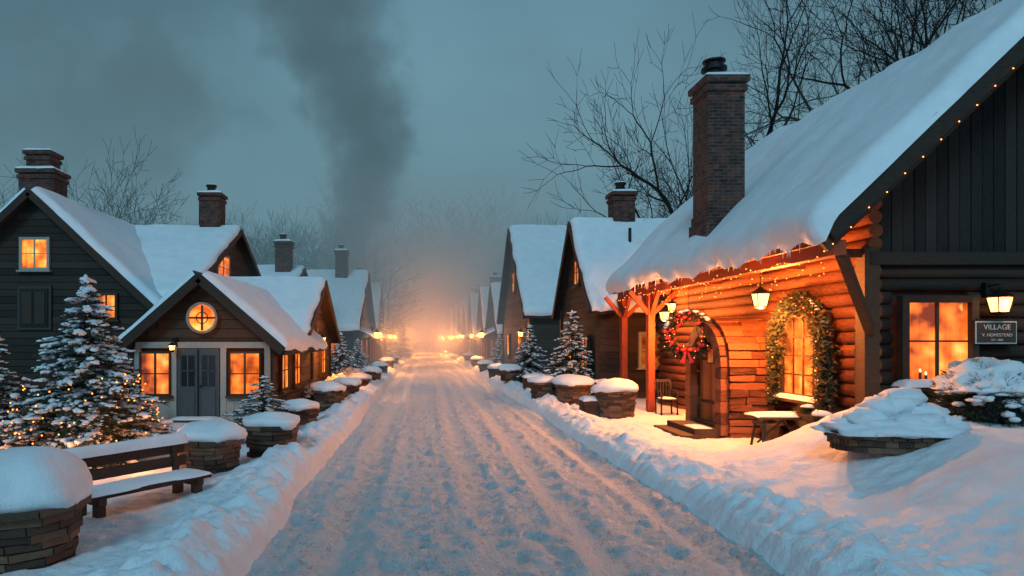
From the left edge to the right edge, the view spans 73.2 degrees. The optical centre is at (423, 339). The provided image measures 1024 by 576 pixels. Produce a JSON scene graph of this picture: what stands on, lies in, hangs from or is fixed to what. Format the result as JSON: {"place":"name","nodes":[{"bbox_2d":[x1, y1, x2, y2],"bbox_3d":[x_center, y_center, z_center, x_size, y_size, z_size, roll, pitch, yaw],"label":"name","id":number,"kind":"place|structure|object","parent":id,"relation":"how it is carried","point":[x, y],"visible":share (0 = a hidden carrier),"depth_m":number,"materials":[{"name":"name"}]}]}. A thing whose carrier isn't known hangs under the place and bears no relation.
{"place":"outdoors","nodes":[
{"label":"outdoors","id":0,"kind":"place"},
{"bbox_2d":[360,327,384,337],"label":"porch snow","id":1,"kind":"structure","parent":0,"point":[367,331],"depth_m":44.70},
{"bbox_2d":[378,284,384,329],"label":"roof","id":2,"kind":"structure","parent":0,"point":[381,306],"depth_m":66.73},
{"bbox_2d":[0,0,1002,343],"label":"sky","id":3,"kind":"structure","parent":0,"point":[258,101],"materials":[{"name":"grey"}]},
{"bbox_2d":[0,343,1023,575],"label":"ground","id":4,"kind":"structure","parent":0,"point":[806,500],"depth_m":8.09,"materials":[{"name":"snow"}]},
{"bbox_2d":[0,338,37,446],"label":"snowy fir tree","id":5,"kind":"object","parent":4,"relation":"on","point":[6,391],"visible":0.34,"depth_m":12.80,"materials":[{"name":"green plant"}]},
{"bbox_2d":[0,446,92,574],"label":"stone planter","id":6,"kind":"object","parent":4,"relation":"on","point":[45,495],"visible":0.98,"depth_m":6.26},
{"bbox_2d":[0,200,148,400],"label":"walls","id":7,"kind":"structure","parent":4,"relation":"on","point":[72,261],"depth_m":23.37,"materials":[{"name":"wood"}]},
{"bbox_2d":[17,286,51,329],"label":"shutters","id":8,"kind":"object","parent":7,"relation":"attached to","point":[34,307],"visible":1,"depth_m":23.25,"materials":[{"name":"wood"}]},
{"bbox_2d":[16,237,119,321],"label":"windows","id":9,"kind":"structure","parent":7,"relation":"attached to","point":[34,254],"depth_m":23.32,"materials":[{"name":"brown"}]},
{"bbox_2d":[0,189,153,309],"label":"roof","id":10,"kind":"structure","parent":7,"relation":"on","point":[14,207],"depth_m":22.90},
{"bbox_2d":[14,166,70,197],"bbox_3d":[-14.050,-5.220,25.185,1.430,2.240,1.210,0,0,0],"label":"chimney","id":11,"kind":"object","parent":10,"relation":"on","point":[53,179],"visible":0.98,"depth_m":24.70,"materials":[{"name":"brick"}]},
{"bbox_2d":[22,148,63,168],"bbox_3d":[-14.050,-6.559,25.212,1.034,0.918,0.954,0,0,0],"label":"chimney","id":12,"kind":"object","parent":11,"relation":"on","point":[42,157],"visible":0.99,"depth_m":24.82,"materials":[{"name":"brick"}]},
{"bbox_2d":[0,186,161,304],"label":"roof snow","id":13,"kind":"structure","parent":10,"relation":"on","point":[115,242],"depth_m":24.08,"materials":[{"name":"snow"}]},
{"bbox_2d":[0,274,176,476],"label":"snowy fir tree","id":14,"kind":"object","parent":4,"relation":"on","point":[62,416],"visible":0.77,"depth_m":11.26,"materials":[{"name":"green plant"}]},
{"bbox_2d":[64,432,212,517],"bbox_3d":[-3.667,1.801,8.781,0.757,1.018,1.812,0,0,33],"label":"park bench","id":15,"kind":"object","parent":4,"relation":"on","point":[173,446],"visible":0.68,"depth_m":8.84,"materials":[{"name":"brown wood"}]},
{"bbox_2d":[130,383,164,422],"bbox_3d":[-6.949,1.592,16.603,1.685,1.184,1.523,0,0,-23],"label":"snowy fir tree","id":16,"kind":"object","parent":4,"relation":"on","point":[137,389],"visible":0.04,"depth_m":16.57,"materials":[{"name":"green plant"}]},
{"bbox_2d":[177,418,247,473],"bbox_3d":[-3.396,1.709,10.900,1.162,0.859,1.124,0,0,0],"label":"stone planter","id":17,"kind":"object","parent":4,"relation":"on","point":[213,446],"visible":0.84,"depth_m":10.51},
{"bbox_2d":[113,270,326,422],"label":"cottage","id":18,"kind":"structure","parent":4,"relation":"on","point":[236,338],"depth_m":17.84,"materials":[{"name":"brown"}]},
{"bbox_2d":[168,337,177,351],"bbox_3d":[-6.500,0.123,17.690,0.230,0.391,0.410,0,0,0],"label":"wall lantern","id":19,"kind":"object","parent":18,"relation":"attached to","point":[172,345],"depth_m":17.59,"materials":[{"name":"metal"}]},
{"bbox_2d":[169,349,220,422],"bbox_3d":[-5.900,1.213,17.607,1.300,1.975,0.615,0,0,0],"label":"double door","id":20,"kind":"structure","parent":18,"relation":"in","point":[198,370],"depth_m":17.82,"materials":[{"name":"grey wood"}]},
{"bbox_2d":[186,302,217,332],"bbox_3d":[-5.800,-0.580,17.840,0.817,0.817,0.100,0,0,0],"label":"round window","id":21,"kind":"structure","parent":18,"relation":"in","point":[201,317],"depth_m":17.86,"materials":[{"name":"brown"}]},
{"bbox_2d":[134,342,303,420],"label":"walls","id":22,"kind":"structure","parent":18,"relation":"in","point":[159,374],"depth_m":17.85,"materials":[{"name":"brown"}]},
{"bbox_2d":[213,242,250,276],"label":"walls","id":23,"kind":"structure","parent":4,"relation":"on","point":[238,267],"depth_m":31.72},
{"bbox_2d":[216,256,229,275],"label":"windows","id":24,"kind":"structure","parent":23,"relation":"attached to","point":[223,268],"depth_m":29.47,"materials":[{"name":"brown"}]},
{"bbox_2d":[208,229,260,276],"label":"roof","id":25,"kind":"structure","parent":23,"relation":"on","point":[240,239],"depth_m":31.90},
{"bbox_2d":[135,224,241,296],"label":"roof snow","id":26,"kind":"structure","parent":25,"relation":"on","point":[175,255],"depth_m":27.95,"materials":[{"name":"snow"}]},
{"bbox_2d":[197,183,227,226],"bbox_3d":[-9.600,-5.697,31.000,1.093,2.795,1.080,0,0,0],"label":"chimney","id":27,"kind":"object","parent":25,"relation":"on","point":[212,201],"visible":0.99,"depth_m":30.55,"materials":[{"name":"brick"}]},
{"bbox_2d":[223,375,300,443],"bbox_3d":[-3.409,1.458,14.659,2.132,1.421,2.360,0,0,16],"label":"snowy fir tree","id":28,"kind":"object","parent":4,"relation":"on","point":[265,403],"visible":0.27,"depth_m":14.46,"materials":[{"name":"green plant"}]},
{"bbox_2d":[242,412,299,457],"bbox_3d":[-2.674,1.624,11.919,0.999,0.787,1.015,0,0,0],"label":"stone planter","id":29,"kind":"object","parent":4,"relation":"on","point":[265,431],"visible":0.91,"depth_m":11.54,"materials":[{"name":"stone"}]},
{"bbox_2d":[227,276,340,381],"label":"cottage","id":30,"kind":"structure","parent":4,"relation":"on","point":[306,304],"depth_m":25.27,"materials":[{"name":"brown"}]},
{"bbox_2d":[309,349,327,381],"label":"windows","id":31,"kind":"structure","parent":30,"relation":"in","point":[322,353],"depth_m":26.91,"materials":[{"name":"brown"}]},
{"bbox_2d":[281,398,319,424],"bbox_3d":[-2.946,1.758,16.319,0.902,0.730,0.956,0,0,41],"label":"stone planter","id":32,"kind":"object","parent":4,"relation":"on","point":[307,410],"visible":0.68,"depth_m":15.97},
{"bbox_2d":[303,382,314,400],"bbox_3d":[-3.599,1.798,22.991,1.214,0.889,1.187,0,0,0],"label":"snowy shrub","id":33,"kind":"object","parent":4,"relation":"on","point":[308,394],"visible":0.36,"depth_m":22.65,"materials":[{"name":"green plant"}]},
{"bbox_2d":[310,381,344,411],"bbox_3d":[-2.759,1.591,19.486,0.997,0.856,0.953,0,0,0],"label":"stone planter","id":34,"kind":"object","parent":4,"relation":"on","point":[327,394],"visible":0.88,"depth_m":19.16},
{"bbox_2d":[0,128,676,352],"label":"distant trees","id":35,"kind":"object","parent":4,"relation":"on","point":[389,278],"visible":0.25,"depth_m":118.05,"materials":[{"name":"grey plant"}]},
{"bbox_2d":[331,332,359,375],"bbox_3d":[-4.125,0.905,33.563,2.146,2.638,2.279,0,0,-12],"label":"snowy fir tree","id":36,"kind":"object","parent":4,"relation":"on","point":[343,351],"visible":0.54,"depth_m":33.36,"materials":[{"name":"green plant"}]},
{"bbox_2d":[332,376,361,397],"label":"wooden planter","id":37,"kind":"object","parent":4,"relation":"on","point":[353,384],"visible":0.65,"depth_m":23.65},
{"bbox_2d":[337,366,363,376],"bbox_3d":[-3.291,1.679,30.502,1.382,1.071,1.413,0,0,0],"label":"snowy shrub","id":38,"kind":"object","parent":4,"relation":"on","point":[347,371],"visible":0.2,"depth_m":30.17,"materials":[{"name":"snow"}]},
{"bbox_2d":[335,300,370,370],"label":"walls","id":39,"kind":"structure","parent":4,"relation":"on","point":[350,339],"depth_m":48.79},
{"bbox_2d":[331,306,367,357],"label":"windows","id":40,"kind":"structure","parent":39,"relation":"attached to","point":[333,344],"depth_m":48.55,"materials":[{"name":"brown"}]},
{"bbox_2d":[339,273,375,332],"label":"roof","id":41,"kind":"structure","parent":39,"relation":"on","point":[368,298],"depth_m":52.52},
{"bbox_2d":[306,269,368,330],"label":"roof snow","id":42,"kind":"structure","parent":41,"relation":"on","point":[347,294],"depth_m":46.37,"materials":[{"name":"snow"}]},
{"bbox_2d":[334,244,349,277],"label":"chimney","id":43,"kind":"object","parent":41,"relation":"on","point":[341,253],"visible":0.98,"depth_m":48.58,"materials":[{"name":"brick"}]},
{"bbox_2d":[348,372,371,386],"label":"wooden planter","id":44,"kind":"object","parent":4,"relation":"on","point":[365,378],"visible":0.52,"depth_m":27.69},
{"bbox_2d":[350,338,369,369],"bbox_3d":[-3.759,1.073,38.011,2.026,2.345,1.908,0,0,21],"label":"snowy fir tree","id":45,"kind":"object","parent":4,"relation":"on","point":[361,357],"visible":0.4,"depth_m":37.87,"materials":[{"name":"green plant"}]},
{"bbox_2d":[361,365,381,380],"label":"wooden planter","id":46,"kind":"object","parent":4,"relation":"on","point":[375,372],"visible":0.69,"depth_m":32.64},
{"bbox_2d":[361,331,381,365],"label":"porch","id":47,"kind":"object","parent":4,"relation":"on","point":[378,348],"visible":0.64,"depth_m":48.73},
{"bbox_2d":[371,361,388,372],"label":"wooden planter","id":48,"kind":"object","parent":4,"relation":"on","point":[383,366],"visible":0.64,"depth_m":38.66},
{"bbox_2d":[379,357,394,367],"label":"wooden planter","id":49,"kind":"object","parent":4,"relation":"on","point":[390,361],"visible":0.67,"depth_m":45.61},
{"bbox_2d":[379,308,398,356],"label":"snowy fir tree","id":50,"kind":"object","parent":4,"relation":"on","point":[390,348],"visible":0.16,"depth_m":65.72,"materials":[{"name":"plant"}]},
{"bbox_2d":[386,300,412,358],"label":"snowy fir tree","id":51,"kind":"object","parent":4,"relation":"on","point":[399,343],"visible":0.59,"depth_m":79.55,"materials":[{"name":"plant"}]},
{"bbox_2d":[394,303,419,354],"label":"snowy fir tree","id":52,"kind":"object","parent":4,"relation":"on","point":[412,344],"visible":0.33,"depth_m":94.60,"materials":[{"name":"plant"}]},
{"bbox_2d":[471,337,477,355],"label":"porch","id":53,"kind":"object","parent":4,"relation":"on","point":[473,345],"visible":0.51,"depth_m":63.18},
{"bbox_2d":[470,329,478,355],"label":"walls","id":54,"kind":"structure","parent":4,"relation":"on","point":[475,346],"depth_m":71.20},
{"bbox_2d":[467,295,475,337],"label":"roof","id":55,"kind":"structure","parent":54,"relation":"on","point":[469,325],"depth_m":76.38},
{"bbox_2d":[470,293,478,336],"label":"roof snow","id":56,"kind":"structure","parent":54,"relation":"on","point":[474,301],"depth_m":71.97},
{"bbox_2d":[470,356,483,365],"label":"wooden planter","id":57,"kind":"object","parent":4,"relation":"on","point":[474,360],"visible":0.77,"depth_m":49.63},
{"bbox_2d":[477,359,493,371],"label":"wooden planter","id":58,"kind":"object","parent":4,"relation":"on","point":[483,364],"visible":0.7,"depth_m":42.61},
{"bbox_2d":[481,325,489,359],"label":"walls","id":59,"kind":"structure","parent":4,"relation":"on","point":[489,346],"depth_m":59.47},
{"bbox_2d":[476,288,489,336],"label":"roof","id":60,"kind":"structure","parent":59,"relation":"on","point":[479,319],"depth_m":65.23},
{"bbox_2d":[480,286,488,329],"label":"roof snow","id":61,"kind":"structure","parent":59,"relation":"on","point":[484,292],"depth_m":61.61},
{"bbox_2d":[479,331,493,359],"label":"porch","id":62,"kind":"object","parent":4,"relation":"on","point":[484,346],"visible":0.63,"depth_m":51.76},
{"bbox_2d":[487,363,500,377],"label":"wooden planter","id":63,"kind":"object","parent":4,"relation":"on","point":[493,370],"visible":0.62,"depth_m":35.66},
{"bbox_2d":[488,334,501,363],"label":"snowy fir tree","id":64,"kind":"object","parent":4,"relation":"on","point":[498,354],"visible":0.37,"depth_m":46.86,"materials":[{"name":"green plant"}]},
{"bbox_2d":[490,316,501,357],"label":"walls","id":65,"kind":"structure","parent":4,"relation":"on","point":[493,335],"depth_m":54.76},
{"bbox_2d":[485,285,501,335],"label":"roof","id":66,"kind":"structure","parent":65,"relation":"on","point":[490,310],"depth_m":54.94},
{"bbox_2d":[490,282,501,333],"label":"roof snow","id":67,"kind":"structure","parent":65,"relation":"on","point":[495,288],"depth_m":51.12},
{"bbox_2d":[489,272,501,283],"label":"chimney","id":68,"kind":"object","parent":67,"relation":"on","point":[494,277],"visible":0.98,"depth_m":62.55,"materials":[{"name":"brick"}]},
{"bbox_2d":[498,364,522,380],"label":"wooden planter","id":69,"kind":"object","parent":4,"relation":"on","point":[509,372],"visible":0.95,"depth_m":29.63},
{"bbox_2d":[502,257,559,372],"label":"walls","id":70,"kind":"structure","parent":4,"relation":"on","point":[547,331],"depth_m":38.40,"materials":[{"name":"wood"}]},
{"bbox_2d":[505,271,521,356],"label":"windows","id":71,"kind":"structure","parent":70,"relation":"attached to","point":[508,345],"depth_m":40.85,"materials":[{"name":"brown"}]},
{"bbox_2d":[496,228,551,323],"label":"roof","id":72,"kind":"structure","parent":70,"relation":"on","point":[508,254],"depth_m":42.41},
{"bbox_2d":[509,224,566,315],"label":"roof snow","id":73,"kind":"structure","parent":70,"relation":"on","point":[537,252],"depth_m":37.22,"materials":[{"name":"snow"}]},
{"bbox_2d":[513,324,549,382],"bbox_3d":[4.744,0.734,30.561,2.532,2.931,2.385,0,0,-45],"label":"snowy fir tree","id":74,"kind":"object","parent":4,"relation":"on","point":[530,353],"visible":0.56,"depth_m":30.26,"materials":[{"name":"green plant"}]},
{"bbox_2d":[522,373,540,388],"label":"planter","id":75,"kind":"object","parent":4,"relation":"on","point":[526,384],"visible":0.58,"depth_m":24.74,"materials":[{"name":"brown stone"}]},
{"bbox_2d":[527,375,555,398],"bbox_3d":[3.954,1.571,22.618,1.031,0.838,1.037,0,0,0],"label":"stone planter","id":76,"kind":"object","parent":4,"relation":"on","point":[541,386],"visible":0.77,"depth_m":22.25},
{"bbox_2d":[543,310,593,379],"bbox_3d":[5.597,0.559,25.366,3.371,3.383,3.046,0,0,0],"label":"snowy fir tree","id":77,"kind":"object","parent":4,"relation":"on","point":[564,362],"visible":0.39,"depth_m":25.18,"materials":[{"name":"green plant"}]},
{"bbox_2d":[551,374,593,404],"bbox_3d":[4.764,1.611,21.810,1.269,1.032,1.299,0,0,-42],"label":"stone planter","id":78,"kind":"object","parent":4,"relation":"on","point":[571,389],"visible":0.88,"depth_m":21.36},
{"bbox_2d":[578,396,598,415],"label":"stone planter","id":79,"kind":"object","parent":4,"relation":"on","point":[588,404],"visible":0.56,"depth_m":18.80,"materials":[{"name":"brown stone"}]},
{"bbox_2d":[560,252,662,397],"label":"walls","id":80,"kind":"structure","parent":4,"relation":"on","point":[603,331],"depth_m":24.37,"materials":[{"name":"wood"}]},
{"bbox_2d":[552,222,658,319],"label":"roof","id":81,"kind":"structure","parent":80,"relation":"on","point":[566,258],"depth_m":28.49,"materials":[{"name":"wood"}]},
{"bbox_2d":[566,260,660,369],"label":"windows","id":82,"kind":"structure","parent":80,"relation":"attached to","point":[641,340],"depth_m":24.32,"materials":[{"name":"brown"}]},
{"bbox_2d":[569,217,665,312],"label":"roof snow","id":83,"kind":"structure","parent":80,"relation":"on","point":[605,248],"depth_m":25.97,"materials":[{"name":"snow"}]},
{"bbox_2d":[605,181,637,221],"bbox_3d":[7.950,-5.202,27.508,1.049,2.404,1.050,0,0,0],"label":"chimney","id":84,"kind":"object","parent":83,"relation":"on","point":[621,200],"visible":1,"depth_m":27.07,"materials":[{"name":"brick"}]},
{"bbox_2d":[592,378,638,418],"bbox_3d":[5.282,1.609,18.899,1.315,1.110,1.242,0,0,0],"label":"stone planter","id":85,"kind":"object","parent":4,"relation":"on","point":[616,398],"visible":1,"depth_m":18.45,"materials":[{"name":"stone"}]},
{"bbox_2d":[654,379,677,414],"bbox_3d":[6.750,1.601,19.029,0.483,0.986,0.544,0,0,0],"label":"garden chair","id":86,"kind":"object","parent":4,"relation":"on","point":[670,397],"visible":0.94,"depth_m":19.23,"materials":[{"name":"wood"}]},
{"bbox_2d":[518,0,868,225],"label":"bare tree","id":87,"kind":"object","parent":4,"relation":"on","point":[663,198],"visible":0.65,"depth_m":29.23,"materials":[{"name":"brown plant"}]},
{"bbox_2d":[744,411,821,444],"bbox_3d":[6.950,1.777,13.270,1.209,0.765,0.649,0,0,0],"label":"wooden table","id":88,"kind":"object","parent":4,"relation":"on","point":[781,416],"visible":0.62,"depth_m":13.11,"materials":[{"name":"brown wood"}]},
{"bbox_2d":[792,404,816,427],"bbox_3d":[7.295,1.423,13.004,0.606,0.554,0.610,0,0,0],"label":"potted plant","id":89,"kind":"object","parent":88,"relation":"on","point":[805,409],"visible":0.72,"depth_m":12.95,"materials":[{"name":"brown plant"}]},
{"bbox_2d":[745,24,877,148],"bbox_3d":[21.713,-6.686,32.033,10.788,18.452,14.807,0,0,-10],"label":"bare tree","id":90,"kind":"object","parent":4,"relation":"on","point":[799,89],"visible":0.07,"depth_m":35.58,"materials":[{"name":"brown plant"}]},
{"bbox_2d":[604,0,1023,438],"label":"timber lodge","id":91,"kind":"structure","parent":4,"relation":"on","point":[871,229],"depth_m":12.12,"materials":[{"name":"wood"}]},
{"bbox_2d":[659,293,669,321],"bbox_3d":[6.550,-0.886,18.600,0.328,0.763,0.328,0,0,23],"label":"hanging lantern","id":92,"kind":"object","parent":91,"relation":"hanging from","point":[664,312],"visible":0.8,"depth_m":18.52,"materials":[{"name":"glass"}]},
{"bbox_2d":[666,288,676,311],"bbox_3d":[6.350,-1.017,17.500,0.270,0.608,0.270,0,0,-22],"label":"hanging lantern","id":93,"kind":"object","parent":91,"relation":"hanging from","point":[671,304],"visible":0.97,"depth_m":17.44,"materials":[{"name":"glass"}]},
{"bbox_2d":[659,284,711,363],"bbox_3d":[6.217,-0.379,16.078,1.362,1.903,0.470,0,0,28],"label":"christmas wreath","id":94,"kind":"object","parent":91,"relation":"attached to","point":[677,349],"visible":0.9,"depth_m":16.06,"materials":[{"name":"red plant"}]},
{"bbox_2d":[700,349,731,421],"bbox_3d":[6.736,0.897,15.900,0.208,2.006,1.500,0,0,0],"label":"oak door","id":95,"kind":"structure","parent":91,"relation":"in","point":[707,364],"depth_m":16.15,"materials":[{"name":"wood"}]},
{"bbox_2d":[750,272,770,308],"bbox_3d":[6.900,-1.033,14.000,0.406,0.786,0.406,0,0,23],"label":"hanging lantern","id":96,"kind":"object","parent":91,"relation":"hanging from","point":[760,295],"visible":0.97,"depth_m":13.90,"materials":[{"name":"glass"}]},
{"bbox_2d":[773,310,834,406],"bbox_3d":[7.600,0.350,13.780,0.291,1.830,1.800,0,0,0],"label":"porch window","id":97,"kind":"structure","parent":91,"relation":"in","point":[797,341],"depth_m":13.97,"materials":[{"name":"brown"}]},
{"bbox_2d":[890,295,978,391],"bbox_3d":[8.900,0.055,11.760,1.534,1.650,0.453,0,0,0],"label":"gable window","id":98,"kind":"structure","parent":91,"relation":"in","point":[933,332],"depth_m":11.89,"materials":[{"name":"brown"}]},
{"bbox_2d":[972,316,1016,344],"bbox_3d":[9.830,-0.172,11.766,0.740,0.505,0.123,0,0,0],"label":"shop sign","id":99,"kind":"object","parent":91,"relation":"attached to","point":[994,332],"visible":1,"depth_m":11.71,"materials":[{"name":"metal"}]},
{"bbox_2d":[982,282,1016,315],"bbox_3d":[9.778,-0.711,11.673,0.406,0.583,0.520,0,0,-23],"label":"wall lantern","id":100,"kind":"object","parent":91,"relation":"attached to","point":[999,301],"depth_m":11.56,"materials":[{"name":"glass"}]},
{"bbox_2d":[643,0,1001,217],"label":"bare tree","id":101,"kind":"object","parent":4,"relation":"on","point":[916,13],"visible":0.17,"depth_m":30.00,"materials":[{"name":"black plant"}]},
{"bbox_2d":[745,0,997,130],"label":"bare tree","id":102,"kind":"object","parent":4,"relation":"on","point":[863,76],"visible":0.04,"depth_m":38.26,"materials":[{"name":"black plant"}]},
{"bbox_2d":[810,387,971,454],"bbox_3d":[6.671,1.116,9.753,2.163,0.890,1.348,0,0,0],"label":"snowy tub planter","id":103,"kind":"object","parent":4,"relation":"on","point":[899,421],"visible":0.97,"depth_m":9.46,"materials":[{"name":"snow"}]},
{"bbox_2d":[925,355,1023,426],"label":"round shrub","id":104,"kind":"object","parent":4,"relation":"on","point":[988,390],"visible":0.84,"depth_m":10.23,"materials":[{"name":"green plant"}]},
{"bbox_2d":[245,345,783,575],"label":"road","id":105,"kind":"structure","parent":0,"point":[409,479],"depth_m":9.06,"materials":[{"name":"snow"}]},
{"bbox_2d":[798,405,833,426],"bbox_3d":[7.240,1.549,12.447,0.896,0.742,0.914,0,0,0],"label":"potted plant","id":106,"kind":"object","parent":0,"point":[819,414],"visible":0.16,"depth_m":12.40,"materials":[{"name":"green plant"}]},
{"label":"walls","id":107,"kind":"object","parent":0,"visible":0},
{"bbox_2d":[257,265,304,276],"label":"roof snow","id":108,"kind":"structure","parent":107,"relation":"on","point":[269,270],"depth_m":38.71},
{"bbox_2d":[300,268,307,276],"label":"roof","id":109,"kind":"structure","parent":107,"relation":"on","point":[304,273],"depth_m":39.76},
{"bbox_2d":[273,233,294,271],"bbox_3d":[-8.000,-4.699,39.003,1.045,2.798,1.059,0,0,0],"label":"chimney","id":110,"kind":"object","parent":109,"relation":"on","point":[283,246],"visible":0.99,"depth_m":38.58,"materials":[{"name":"brick"}]},
{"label":"walls","id":111,"kind":"object","parent":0,"visible":0},
{"bbox_2d":[371,282,380,328],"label":"roof snow","id":112,"kind":"structure","parent":111,"relation":"on","point":[376,290],"depth_m":62.93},
{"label":"walls","id":113,"kind":"object","parent":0,"visible":0},
{"bbox_2d":[464,298,468,336],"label":"roof snow","id":114,"kind":"structure","parent":113,"relation":"on","point":[466,302],"depth_m":83.34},
{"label":"walls","id":115,"kind":"object","parent":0,"visible":0},
{"bbox_2d":[459,300,462,332],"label":"roof snow","id":116,"kind":"structure","parent":115,"relation":"on","point":[461,307],"depth_m":94.71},
{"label":"walls","id":117,"kind":"object","parent":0,"visible":0},
{"bbox_2d":[454,304,458,333],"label":"roof snow","id":118,"kind":"structure","parent":117,"relation":"on","point":[456,313],"depth_m":106.46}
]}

